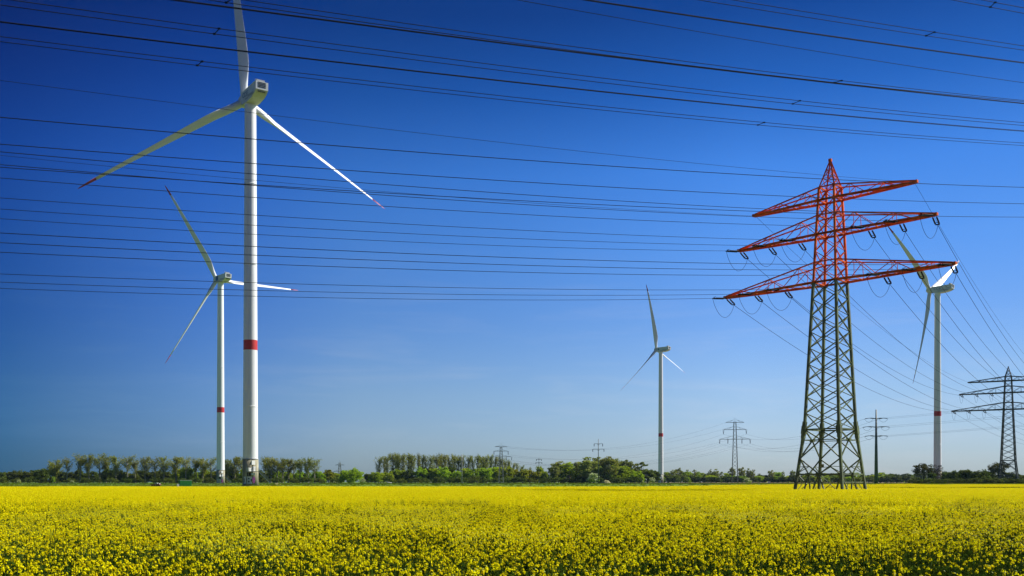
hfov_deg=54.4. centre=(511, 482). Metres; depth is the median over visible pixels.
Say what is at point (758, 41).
power cable
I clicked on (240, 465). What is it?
poplar tree
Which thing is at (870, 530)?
rapeseed field
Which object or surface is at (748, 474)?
tree
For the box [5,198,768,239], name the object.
power cable
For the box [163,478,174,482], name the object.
shrub
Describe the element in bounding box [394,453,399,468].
poplar tree
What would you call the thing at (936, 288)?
wind turbine
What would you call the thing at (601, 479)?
shrub
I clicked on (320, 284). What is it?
power cable
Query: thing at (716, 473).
tree
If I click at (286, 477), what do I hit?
tree
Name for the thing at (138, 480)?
shrub
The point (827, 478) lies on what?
tree
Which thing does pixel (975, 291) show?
power cable
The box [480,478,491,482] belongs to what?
shrub
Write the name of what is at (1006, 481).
shrub
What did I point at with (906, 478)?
bushy tree
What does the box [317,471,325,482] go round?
tree
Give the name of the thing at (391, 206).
power cable
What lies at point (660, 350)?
wind turbine
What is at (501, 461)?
poplar tree
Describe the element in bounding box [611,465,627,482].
tree
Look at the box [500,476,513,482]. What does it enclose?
shrub
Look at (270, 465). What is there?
poplar tree
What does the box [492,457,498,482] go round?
poplar tree
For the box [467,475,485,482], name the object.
shrub
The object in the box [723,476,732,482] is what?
bushy tree
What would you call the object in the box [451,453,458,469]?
poplar tree
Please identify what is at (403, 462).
poplar tree
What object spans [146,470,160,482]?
bushy tree
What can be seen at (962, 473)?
bushy tree
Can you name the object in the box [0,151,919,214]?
power cable
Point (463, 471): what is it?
tree
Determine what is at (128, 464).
poplar tree
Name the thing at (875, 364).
power cable
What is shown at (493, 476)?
tree
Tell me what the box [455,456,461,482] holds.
poplar tree
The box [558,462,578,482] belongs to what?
tree
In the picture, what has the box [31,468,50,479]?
bushy tree
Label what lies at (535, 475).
tree
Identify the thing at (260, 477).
bushy tree
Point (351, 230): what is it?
power cable
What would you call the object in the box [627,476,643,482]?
shrub
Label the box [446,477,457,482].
shrub
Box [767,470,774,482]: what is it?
tree
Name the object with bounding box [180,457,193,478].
poplar tree
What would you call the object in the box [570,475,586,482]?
shrub
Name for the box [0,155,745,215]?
power cable
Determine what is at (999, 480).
shrub
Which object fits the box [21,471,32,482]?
bushy tree
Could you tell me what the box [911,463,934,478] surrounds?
oak tree
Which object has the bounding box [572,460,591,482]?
tree
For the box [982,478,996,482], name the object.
shrub
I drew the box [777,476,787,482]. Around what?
bushy tree
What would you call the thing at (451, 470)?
bushy tree
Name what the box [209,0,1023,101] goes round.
power cable
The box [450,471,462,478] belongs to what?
tree
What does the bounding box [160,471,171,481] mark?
bushy tree
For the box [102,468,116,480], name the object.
bushy tree
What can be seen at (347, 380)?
sky
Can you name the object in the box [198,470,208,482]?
tree
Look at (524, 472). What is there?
tree
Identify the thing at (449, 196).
power cable
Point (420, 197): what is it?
power cable
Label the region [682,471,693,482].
tree
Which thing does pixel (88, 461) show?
poplar tree
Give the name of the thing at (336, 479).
shrub
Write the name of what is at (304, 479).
shrub
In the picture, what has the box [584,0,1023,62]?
power cable
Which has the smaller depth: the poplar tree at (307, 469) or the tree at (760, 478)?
the poplar tree at (307, 469)
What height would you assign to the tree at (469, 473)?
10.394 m
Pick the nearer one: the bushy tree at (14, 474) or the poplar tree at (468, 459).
the bushy tree at (14, 474)
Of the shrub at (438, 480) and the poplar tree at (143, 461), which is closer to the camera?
the poplar tree at (143, 461)
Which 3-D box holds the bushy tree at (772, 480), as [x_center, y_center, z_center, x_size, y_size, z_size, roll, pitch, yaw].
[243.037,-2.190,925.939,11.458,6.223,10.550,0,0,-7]
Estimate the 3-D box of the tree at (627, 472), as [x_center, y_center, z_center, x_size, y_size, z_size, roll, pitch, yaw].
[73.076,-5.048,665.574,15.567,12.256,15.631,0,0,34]
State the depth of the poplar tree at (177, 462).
630.59 m
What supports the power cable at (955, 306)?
hanging from the pylon at (821, 429)
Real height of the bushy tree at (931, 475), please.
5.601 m
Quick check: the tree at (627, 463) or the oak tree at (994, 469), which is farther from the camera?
the tree at (627, 463)
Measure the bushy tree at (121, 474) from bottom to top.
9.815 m
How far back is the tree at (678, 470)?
961.38 m
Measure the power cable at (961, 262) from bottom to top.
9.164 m
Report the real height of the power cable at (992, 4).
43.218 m
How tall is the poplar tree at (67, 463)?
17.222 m
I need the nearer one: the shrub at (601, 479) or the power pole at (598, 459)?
the power pole at (598, 459)
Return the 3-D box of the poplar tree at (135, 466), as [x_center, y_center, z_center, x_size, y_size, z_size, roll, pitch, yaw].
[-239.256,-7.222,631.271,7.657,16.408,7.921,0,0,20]
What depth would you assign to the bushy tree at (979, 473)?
465.15 m
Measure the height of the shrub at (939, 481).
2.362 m
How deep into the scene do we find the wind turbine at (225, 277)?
583.22 m
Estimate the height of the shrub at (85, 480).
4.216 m
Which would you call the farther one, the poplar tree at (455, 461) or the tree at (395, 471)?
the poplar tree at (455, 461)
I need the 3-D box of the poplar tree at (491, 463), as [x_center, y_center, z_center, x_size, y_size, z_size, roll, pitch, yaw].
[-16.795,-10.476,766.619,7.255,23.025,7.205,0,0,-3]
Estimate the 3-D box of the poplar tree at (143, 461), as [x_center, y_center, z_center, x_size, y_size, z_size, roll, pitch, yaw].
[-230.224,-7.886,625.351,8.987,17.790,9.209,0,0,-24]
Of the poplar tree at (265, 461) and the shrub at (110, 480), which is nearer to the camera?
the shrub at (110, 480)
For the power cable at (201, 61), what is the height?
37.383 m
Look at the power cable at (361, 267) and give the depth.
115.42 m
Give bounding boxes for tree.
[8,470,23,482]
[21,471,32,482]
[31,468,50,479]
[44,459,63,482]
[58,472,69,482]
[61,457,73,482]
[71,469,87,481]
[73,454,88,480]
[82,453,97,478]
[87,471,98,482]
[88,453,109,478]
[99,455,110,482]
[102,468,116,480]
[109,456,123,482]
[113,470,126,482]
[117,454,136,477]
[126,472,141,478]
[129,458,140,476]
[134,470,145,482]
[139,456,152,482]
[142,472,150,480]
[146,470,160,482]
[147,457,163,482]
[156,456,171,482]
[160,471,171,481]
[168,457,182,482]
[170,469,178,480]
[178,467,191,479]
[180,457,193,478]
[186,469,198,482]
[190,458,203,482]
[197,457,208,480]
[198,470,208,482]
[200,457,216,477]
[206,471,215,479]
[225,459,233,478]
[225,469,238,479]
[227,456,242,482]
[236,458,242,482]
[258,470,266,482]
[259,457,267,482]
[263,457,276,482]
[265,471,274,478]
[270,457,285,482]
[276,457,288,482]
[281,472,292,482]
[286,459,294,482]
[288,460,298,477]
[293,457,306,482]
[294,470,303,479]
[302,457,316,482]
[305,459,321,482]
[311,471,317,480]
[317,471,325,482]
[323,470,334,482]
[363,473,373,482]
[367,472,382,482]
[374,456,383,482]
[381,456,386,474]
[381,472,394,482]
[384,456,390,476]
[388,453,400,470]
[389,469,400,479]
[393,452,404,482]
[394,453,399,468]
[394,470,405,478]
[400,454,408,469]
[400,469,413,482]
[406,453,416,482]
[406,454,417,482]
[415,466,427,480]
[416,453,421,482]
[422,454,429,467]
[422,467,432,478]
[426,455,434,482]
[427,468,440,480]
[431,454,445,469]
[436,466,452,482]
[438,453,444,482]
[440,454,448,482]
[443,467,454,482]
[446,455,453,467]
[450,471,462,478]
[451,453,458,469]
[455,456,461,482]
[458,455,465,482]
[460,468,467,477]
[464,455,472,482]
[464,468,479,482]
[470,456,476,470]
[474,454,482,468]
[479,456,490,482]
[479,468,492,482]
[488,454,493,479]
[489,467,498,482]
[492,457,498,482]
[493,467,505,482]
[497,456,506,467]
[500,466,514,482]
[515,469,528,482]
[531,471,541,482]
[536,466,543,482]
[539,471,549,481]
[547,463,562,477]
[552,461,566,482]
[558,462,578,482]
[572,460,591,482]
[577,457,602,482]
[596,464,612,482]
[599,456,619,480]
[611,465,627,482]
[614,466,632,479]
[618,460,634,469]
[630,470,644,482]
[636,462,647,482]
[639,469,656,482]
[648,470,660,482]
[667,475,681,482]
[675,468,683,482]
[678,474,688,482]
[681,477,690,482]
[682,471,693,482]
[700,477,709,482]
[703,475,717,482]
[710,477,721,482]
[711,469,719,482]
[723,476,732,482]
[728,467,735,475]
[732,475,743,482]
[738,467,745,482]
[738,476,747,482]
[745,468,752,476]
[750,477,757,482]
[754,476,763,481]
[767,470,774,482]
[768,477,778,482]
[774,472,781,482]
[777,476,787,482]
[787,475,801,481]
[822,476,830,481]
[829,475,838,481]
[865,476,873,482]
[881,475,898,482]
[892,476,902,482]
[900,476,911,482]
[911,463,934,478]
[927,473,936,478]
[932,464,944,478]
[941,472,949,480]
[945,470,959,478]
[958,469,971,478]
[965,471,977,478]
[969,470,985,478]
[978,469,993,478]
[987,462,1008,477]
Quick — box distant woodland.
[5,471,950,482]
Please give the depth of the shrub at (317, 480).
615.35 m
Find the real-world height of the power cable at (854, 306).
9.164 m
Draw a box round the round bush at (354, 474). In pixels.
[338,468,363,482]
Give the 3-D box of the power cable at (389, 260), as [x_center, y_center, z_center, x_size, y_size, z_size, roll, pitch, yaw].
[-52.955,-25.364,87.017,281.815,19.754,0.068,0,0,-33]
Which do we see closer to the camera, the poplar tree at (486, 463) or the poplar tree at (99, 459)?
the poplar tree at (99, 459)
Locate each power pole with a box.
[592,439,602,482]
[863,410,887,482]
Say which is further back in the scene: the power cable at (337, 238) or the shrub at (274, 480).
the shrub at (274, 480)
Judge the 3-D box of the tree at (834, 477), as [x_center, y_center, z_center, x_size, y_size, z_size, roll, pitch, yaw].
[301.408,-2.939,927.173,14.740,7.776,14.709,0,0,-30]
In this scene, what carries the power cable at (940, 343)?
hanging from the pylon at (821, 429)
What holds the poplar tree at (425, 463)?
on the ground at (514, 485)
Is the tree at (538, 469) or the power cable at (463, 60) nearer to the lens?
the power cable at (463, 60)
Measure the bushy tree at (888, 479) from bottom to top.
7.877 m
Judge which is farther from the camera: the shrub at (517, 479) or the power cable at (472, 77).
the shrub at (517, 479)
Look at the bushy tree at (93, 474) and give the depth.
638.71 m
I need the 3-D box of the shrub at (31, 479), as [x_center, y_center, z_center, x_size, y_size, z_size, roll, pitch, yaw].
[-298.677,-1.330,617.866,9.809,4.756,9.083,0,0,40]
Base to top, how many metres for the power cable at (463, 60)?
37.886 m
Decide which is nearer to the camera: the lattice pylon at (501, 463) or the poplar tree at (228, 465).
the lattice pylon at (501, 463)
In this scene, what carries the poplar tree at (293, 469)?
on the ground at (514, 485)
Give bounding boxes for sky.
[0,0,1023,481]
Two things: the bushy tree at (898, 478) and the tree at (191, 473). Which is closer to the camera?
the tree at (191, 473)
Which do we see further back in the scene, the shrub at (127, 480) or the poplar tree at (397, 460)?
the poplar tree at (397, 460)
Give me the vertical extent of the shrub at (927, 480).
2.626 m
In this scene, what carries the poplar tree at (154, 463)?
on the ground at (514, 485)
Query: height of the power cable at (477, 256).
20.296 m
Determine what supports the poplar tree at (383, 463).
on the ground at (514, 485)
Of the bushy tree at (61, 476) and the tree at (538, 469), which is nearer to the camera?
the bushy tree at (61, 476)
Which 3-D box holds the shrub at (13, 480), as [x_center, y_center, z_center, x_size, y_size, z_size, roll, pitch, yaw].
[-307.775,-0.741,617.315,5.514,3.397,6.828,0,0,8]
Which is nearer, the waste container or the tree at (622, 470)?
the waste container
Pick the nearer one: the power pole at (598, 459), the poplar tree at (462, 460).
the power pole at (598, 459)
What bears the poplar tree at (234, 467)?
on the ground at (514, 485)
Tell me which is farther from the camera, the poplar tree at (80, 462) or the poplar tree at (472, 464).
the poplar tree at (472, 464)
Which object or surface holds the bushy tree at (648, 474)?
on the ground at (514, 485)
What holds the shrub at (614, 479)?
on the ground at (514, 485)
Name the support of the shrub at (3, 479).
on the ground at (514, 485)
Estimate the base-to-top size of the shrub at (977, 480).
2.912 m
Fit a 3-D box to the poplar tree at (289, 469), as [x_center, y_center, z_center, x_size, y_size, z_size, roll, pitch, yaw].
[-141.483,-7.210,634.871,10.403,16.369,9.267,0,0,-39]
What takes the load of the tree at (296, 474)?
on the ground at (514, 485)
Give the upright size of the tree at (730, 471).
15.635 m
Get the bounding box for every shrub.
[0,476,9,482]
[10,478,21,482]
[22,476,37,482]
[37,478,48,482]
[49,478,61,482]
[63,477,76,482]
[79,478,92,482]
[95,479,104,482]
[105,477,118,482]
[120,476,135,482]
[132,477,146,482]
[149,477,162,482]
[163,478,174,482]
[190,477,203,481]
[202,477,214,482]
[231,477,241,482]
[259,478,270,482]
[271,477,284,482]
[289,478,299,482]
[299,477,314,482]
[313,477,324,482]
[330,477,342,482]
[397,478,407,482]
[407,477,422,482]
[421,477,430,482]
[431,476,445,482]
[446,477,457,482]
[452,476,468,482]
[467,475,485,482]
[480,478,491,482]
[491,478,502,482]
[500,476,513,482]
[511,477,527,482]
[525,477,536,482]
[538,477,552,482]
[551,477,565,482]
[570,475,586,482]
[585,477,603,482]
[586,472,599,481]
[605,475,620,482]
[620,477,629,482]
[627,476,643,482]
[907,479,918,482]
[918,478,933,482]
[934,479,947,482]
[955,478,968,483]
[968,477,983,482]
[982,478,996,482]
[991,478,1003,482]
[997,478,1009,483]
[1010,478,1023,482]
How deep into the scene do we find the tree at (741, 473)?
945.09 m
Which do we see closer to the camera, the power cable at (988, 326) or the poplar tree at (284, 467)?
the power cable at (988, 326)
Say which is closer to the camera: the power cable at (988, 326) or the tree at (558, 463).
the power cable at (988, 326)
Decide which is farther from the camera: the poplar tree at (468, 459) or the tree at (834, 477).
the tree at (834, 477)
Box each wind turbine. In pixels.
[78,0,384,485]
[165,186,293,482]
[621,285,684,482]
[888,226,958,478]
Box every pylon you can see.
[490,446,511,482]
[713,158,957,488]
[719,420,750,482]
[951,366,1023,478]
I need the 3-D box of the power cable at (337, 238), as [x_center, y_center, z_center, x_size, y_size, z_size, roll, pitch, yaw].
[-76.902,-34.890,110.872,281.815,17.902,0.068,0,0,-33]
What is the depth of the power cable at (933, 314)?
226.35 m
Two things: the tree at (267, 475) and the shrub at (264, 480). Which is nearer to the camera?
the shrub at (264, 480)
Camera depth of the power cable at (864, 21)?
55.08 m
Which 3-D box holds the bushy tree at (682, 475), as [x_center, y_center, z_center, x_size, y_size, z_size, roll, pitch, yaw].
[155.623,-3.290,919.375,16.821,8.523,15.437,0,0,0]
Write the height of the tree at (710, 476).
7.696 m
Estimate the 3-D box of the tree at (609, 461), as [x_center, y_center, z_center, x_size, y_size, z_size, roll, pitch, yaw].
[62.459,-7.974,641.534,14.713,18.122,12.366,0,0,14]
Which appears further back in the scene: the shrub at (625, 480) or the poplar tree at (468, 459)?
the poplar tree at (468, 459)
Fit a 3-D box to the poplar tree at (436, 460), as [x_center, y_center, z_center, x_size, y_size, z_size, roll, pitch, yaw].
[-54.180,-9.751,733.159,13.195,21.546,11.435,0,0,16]
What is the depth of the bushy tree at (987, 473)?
468.12 m
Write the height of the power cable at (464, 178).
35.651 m
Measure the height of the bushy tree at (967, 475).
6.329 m
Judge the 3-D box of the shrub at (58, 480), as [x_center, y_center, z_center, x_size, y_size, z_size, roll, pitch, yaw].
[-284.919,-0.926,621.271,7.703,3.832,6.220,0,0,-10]
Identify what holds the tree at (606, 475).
on the ground at (514, 485)
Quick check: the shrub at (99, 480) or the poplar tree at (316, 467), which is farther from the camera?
the poplar tree at (316, 467)
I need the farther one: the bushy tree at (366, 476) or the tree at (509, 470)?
the tree at (509, 470)
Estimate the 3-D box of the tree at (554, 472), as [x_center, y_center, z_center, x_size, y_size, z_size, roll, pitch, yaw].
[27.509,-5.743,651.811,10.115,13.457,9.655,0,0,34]
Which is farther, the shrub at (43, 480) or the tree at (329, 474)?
the tree at (329, 474)
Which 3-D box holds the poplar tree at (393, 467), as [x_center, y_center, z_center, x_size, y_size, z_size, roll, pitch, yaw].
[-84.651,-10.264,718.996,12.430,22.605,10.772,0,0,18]
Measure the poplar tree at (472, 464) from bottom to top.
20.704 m
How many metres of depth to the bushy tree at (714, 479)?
911.36 m
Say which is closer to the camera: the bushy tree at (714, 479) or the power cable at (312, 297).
the power cable at (312, 297)
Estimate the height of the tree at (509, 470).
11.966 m
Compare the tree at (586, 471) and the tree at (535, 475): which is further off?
the tree at (535, 475)
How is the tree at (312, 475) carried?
on the ground at (514, 485)
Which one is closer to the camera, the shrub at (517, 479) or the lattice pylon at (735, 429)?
the shrub at (517, 479)
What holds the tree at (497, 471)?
on the ground at (514, 485)
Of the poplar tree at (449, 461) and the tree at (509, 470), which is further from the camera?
the poplar tree at (449, 461)
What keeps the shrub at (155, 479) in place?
on the ground at (514, 485)
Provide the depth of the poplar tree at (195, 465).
632.29 m
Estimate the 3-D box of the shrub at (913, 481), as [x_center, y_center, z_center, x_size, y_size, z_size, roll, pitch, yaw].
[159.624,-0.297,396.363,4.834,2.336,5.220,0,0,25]
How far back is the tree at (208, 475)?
652.10 m
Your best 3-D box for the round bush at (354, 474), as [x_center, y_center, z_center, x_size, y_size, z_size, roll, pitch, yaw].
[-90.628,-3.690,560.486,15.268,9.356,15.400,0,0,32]
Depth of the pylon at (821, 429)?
177.71 m
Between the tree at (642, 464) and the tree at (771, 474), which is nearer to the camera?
the tree at (642, 464)
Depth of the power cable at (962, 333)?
207.53 m
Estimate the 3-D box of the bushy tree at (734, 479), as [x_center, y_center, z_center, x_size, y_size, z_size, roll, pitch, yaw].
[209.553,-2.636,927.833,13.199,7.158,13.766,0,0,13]
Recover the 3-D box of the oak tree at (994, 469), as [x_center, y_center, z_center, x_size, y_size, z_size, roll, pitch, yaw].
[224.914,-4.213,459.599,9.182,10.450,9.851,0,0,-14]
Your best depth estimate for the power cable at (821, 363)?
242.43 m
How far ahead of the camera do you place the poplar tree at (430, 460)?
726.47 m
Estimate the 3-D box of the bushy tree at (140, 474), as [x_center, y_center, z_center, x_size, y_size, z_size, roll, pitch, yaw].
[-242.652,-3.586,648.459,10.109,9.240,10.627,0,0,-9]
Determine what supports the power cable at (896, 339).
hanging from the pylon at (821, 429)
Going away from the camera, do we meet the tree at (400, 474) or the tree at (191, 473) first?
the tree at (191, 473)
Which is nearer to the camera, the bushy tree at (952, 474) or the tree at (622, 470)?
the bushy tree at (952, 474)
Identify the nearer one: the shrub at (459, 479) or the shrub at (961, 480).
the shrub at (961, 480)
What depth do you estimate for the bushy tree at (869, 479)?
914.35 m
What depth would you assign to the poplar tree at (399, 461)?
722.49 m
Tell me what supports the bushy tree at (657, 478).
on the ground at (514, 485)
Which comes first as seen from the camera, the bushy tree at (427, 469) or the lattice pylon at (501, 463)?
the lattice pylon at (501, 463)
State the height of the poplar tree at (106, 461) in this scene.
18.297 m
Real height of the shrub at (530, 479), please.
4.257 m
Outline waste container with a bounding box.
[177,480,191,485]
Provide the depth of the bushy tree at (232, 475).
635.05 m
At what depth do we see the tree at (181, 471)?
630.29 m
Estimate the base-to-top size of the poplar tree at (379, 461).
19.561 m
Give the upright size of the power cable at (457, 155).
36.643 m
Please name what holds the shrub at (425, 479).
on the ground at (514, 485)
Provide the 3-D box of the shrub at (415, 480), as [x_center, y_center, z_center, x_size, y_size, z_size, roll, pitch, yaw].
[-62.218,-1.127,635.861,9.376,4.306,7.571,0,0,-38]
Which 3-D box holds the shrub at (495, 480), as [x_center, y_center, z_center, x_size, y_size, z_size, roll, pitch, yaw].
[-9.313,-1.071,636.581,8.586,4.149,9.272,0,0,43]
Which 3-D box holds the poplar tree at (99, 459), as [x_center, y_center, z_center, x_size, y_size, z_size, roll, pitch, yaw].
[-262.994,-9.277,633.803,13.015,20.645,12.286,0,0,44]
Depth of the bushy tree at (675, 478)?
907.25 m
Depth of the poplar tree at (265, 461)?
631.59 m
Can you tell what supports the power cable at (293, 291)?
hanging from the pylon at (821, 429)
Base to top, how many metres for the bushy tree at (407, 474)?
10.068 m
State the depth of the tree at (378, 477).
599.00 m
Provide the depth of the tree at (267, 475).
628.32 m
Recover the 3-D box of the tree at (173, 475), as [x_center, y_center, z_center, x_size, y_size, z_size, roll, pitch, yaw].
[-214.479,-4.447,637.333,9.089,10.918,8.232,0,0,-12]
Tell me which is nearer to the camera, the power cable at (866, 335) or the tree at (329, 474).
the power cable at (866, 335)
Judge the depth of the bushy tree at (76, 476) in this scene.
637.03 m
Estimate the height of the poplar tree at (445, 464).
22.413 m
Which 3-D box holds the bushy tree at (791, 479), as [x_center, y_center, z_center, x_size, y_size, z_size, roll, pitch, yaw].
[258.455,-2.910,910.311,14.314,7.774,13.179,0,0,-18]
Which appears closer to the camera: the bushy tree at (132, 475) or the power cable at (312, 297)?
the power cable at (312, 297)
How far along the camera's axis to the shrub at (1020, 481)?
390.58 m
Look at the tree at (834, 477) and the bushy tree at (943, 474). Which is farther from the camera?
the tree at (834, 477)
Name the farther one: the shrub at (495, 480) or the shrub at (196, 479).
the shrub at (495, 480)
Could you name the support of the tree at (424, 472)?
on the ground at (514, 485)
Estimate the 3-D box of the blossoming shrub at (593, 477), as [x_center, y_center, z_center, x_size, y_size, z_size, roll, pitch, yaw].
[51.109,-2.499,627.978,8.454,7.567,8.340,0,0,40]
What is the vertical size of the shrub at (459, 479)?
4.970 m
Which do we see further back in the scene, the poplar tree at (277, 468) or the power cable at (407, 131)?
the poplar tree at (277, 468)
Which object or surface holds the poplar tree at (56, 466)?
on the ground at (514, 485)
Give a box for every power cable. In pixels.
[0,0,1023,125]
[0,21,1023,131]
[0,36,1023,145]
[0,80,903,181]
[0,117,1023,187]
[0,144,1022,203]
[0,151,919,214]
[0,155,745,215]
[0,164,880,220]
[0,167,972,216]
[0,218,703,250]
[0,242,901,269]
[0,252,865,275]
[0,288,712,299]
[3,178,850,226]
[4,209,752,245]
[4,233,937,264]
[4,282,726,294]
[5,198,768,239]
[7,274,765,289]
[171,0,1023,103]
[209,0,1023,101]
[519,0,1023,82]
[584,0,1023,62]
[700,0,1022,49]
[734,305,941,411]
[751,262,954,394]
[762,302,953,410]
[765,225,968,382]
[776,255,968,393]
[794,300,975,410]
[812,258,987,393]
[874,238,1022,391]
[891,286,1022,407]
[905,232,1020,380]
[915,184,1023,353]
[923,280,1021,396]
[938,226,1023,362]
[953,0,1023,13]
[956,274,1022,374]
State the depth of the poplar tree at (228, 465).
628.69 m
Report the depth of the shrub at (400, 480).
641.20 m
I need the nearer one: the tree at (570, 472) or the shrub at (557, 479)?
the shrub at (557, 479)
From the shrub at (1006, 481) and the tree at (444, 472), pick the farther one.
the tree at (444, 472)
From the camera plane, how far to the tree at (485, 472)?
664.28 m
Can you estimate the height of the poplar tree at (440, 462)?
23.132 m
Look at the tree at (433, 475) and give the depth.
665.52 m
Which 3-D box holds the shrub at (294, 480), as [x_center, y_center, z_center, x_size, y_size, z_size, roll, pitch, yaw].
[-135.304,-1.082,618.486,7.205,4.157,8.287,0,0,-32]
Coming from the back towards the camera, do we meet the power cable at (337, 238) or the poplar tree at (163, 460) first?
the poplar tree at (163, 460)
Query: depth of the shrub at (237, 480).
616.88 m
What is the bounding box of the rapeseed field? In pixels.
[0,484,1023,575]
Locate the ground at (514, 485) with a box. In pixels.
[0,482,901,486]
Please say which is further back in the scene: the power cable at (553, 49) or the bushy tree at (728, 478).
the bushy tree at (728, 478)
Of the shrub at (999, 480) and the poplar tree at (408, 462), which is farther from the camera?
the poplar tree at (408, 462)
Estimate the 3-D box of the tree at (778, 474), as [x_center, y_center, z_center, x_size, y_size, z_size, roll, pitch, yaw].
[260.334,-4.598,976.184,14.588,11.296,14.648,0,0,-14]
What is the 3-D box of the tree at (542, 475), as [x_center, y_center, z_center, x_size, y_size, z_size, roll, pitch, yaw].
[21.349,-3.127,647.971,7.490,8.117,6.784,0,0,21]
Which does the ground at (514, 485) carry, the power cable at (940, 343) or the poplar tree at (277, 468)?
the poplar tree at (277, 468)
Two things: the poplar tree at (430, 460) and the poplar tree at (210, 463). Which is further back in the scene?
the poplar tree at (430, 460)
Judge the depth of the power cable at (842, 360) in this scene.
236.41 m
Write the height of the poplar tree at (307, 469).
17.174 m
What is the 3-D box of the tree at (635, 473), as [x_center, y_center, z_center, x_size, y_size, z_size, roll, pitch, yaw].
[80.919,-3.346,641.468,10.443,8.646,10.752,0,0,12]
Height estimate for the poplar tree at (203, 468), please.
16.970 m
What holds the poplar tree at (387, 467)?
on the ground at (514, 485)
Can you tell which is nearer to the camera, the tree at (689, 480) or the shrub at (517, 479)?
the shrub at (517, 479)
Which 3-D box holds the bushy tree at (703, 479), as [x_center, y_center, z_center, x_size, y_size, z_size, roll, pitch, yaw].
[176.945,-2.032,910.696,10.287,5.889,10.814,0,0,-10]
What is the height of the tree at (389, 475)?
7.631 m
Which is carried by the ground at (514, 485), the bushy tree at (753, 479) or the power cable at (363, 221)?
the bushy tree at (753, 479)
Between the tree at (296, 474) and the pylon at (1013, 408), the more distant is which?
the tree at (296, 474)
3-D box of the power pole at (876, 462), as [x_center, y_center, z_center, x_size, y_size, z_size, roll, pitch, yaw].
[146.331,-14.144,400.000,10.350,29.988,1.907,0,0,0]
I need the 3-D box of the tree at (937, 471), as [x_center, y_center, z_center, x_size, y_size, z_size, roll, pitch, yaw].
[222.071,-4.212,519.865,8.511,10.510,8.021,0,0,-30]
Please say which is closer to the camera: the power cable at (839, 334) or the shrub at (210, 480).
the power cable at (839, 334)
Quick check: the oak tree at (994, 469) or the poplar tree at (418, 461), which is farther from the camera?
the poplar tree at (418, 461)
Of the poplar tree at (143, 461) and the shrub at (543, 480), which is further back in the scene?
the shrub at (543, 480)
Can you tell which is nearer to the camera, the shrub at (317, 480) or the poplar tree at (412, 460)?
the shrub at (317, 480)
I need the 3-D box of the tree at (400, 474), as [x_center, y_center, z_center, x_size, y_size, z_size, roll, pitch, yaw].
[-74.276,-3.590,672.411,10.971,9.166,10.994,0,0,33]
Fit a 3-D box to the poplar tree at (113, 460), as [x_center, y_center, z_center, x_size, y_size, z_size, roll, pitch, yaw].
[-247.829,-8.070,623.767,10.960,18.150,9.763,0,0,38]
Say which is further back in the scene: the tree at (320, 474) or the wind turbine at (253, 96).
the tree at (320, 474)
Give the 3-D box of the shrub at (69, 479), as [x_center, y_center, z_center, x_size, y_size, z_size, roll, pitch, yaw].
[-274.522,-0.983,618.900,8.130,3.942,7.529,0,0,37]
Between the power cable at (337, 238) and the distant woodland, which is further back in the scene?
the distant woodland
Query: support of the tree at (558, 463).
on the ground at (514, 485)
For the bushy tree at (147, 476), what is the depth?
645.50 m
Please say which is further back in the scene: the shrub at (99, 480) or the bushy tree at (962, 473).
the shrub at (99, 480)
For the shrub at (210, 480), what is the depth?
619.50 m
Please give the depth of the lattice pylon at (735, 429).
719.16 m
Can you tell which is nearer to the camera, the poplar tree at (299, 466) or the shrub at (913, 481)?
the shrub at (913, 481)
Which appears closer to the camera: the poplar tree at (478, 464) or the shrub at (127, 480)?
the shrub at (127, 480)
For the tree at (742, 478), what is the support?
on the ground at (514, 485)
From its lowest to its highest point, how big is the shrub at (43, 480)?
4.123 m

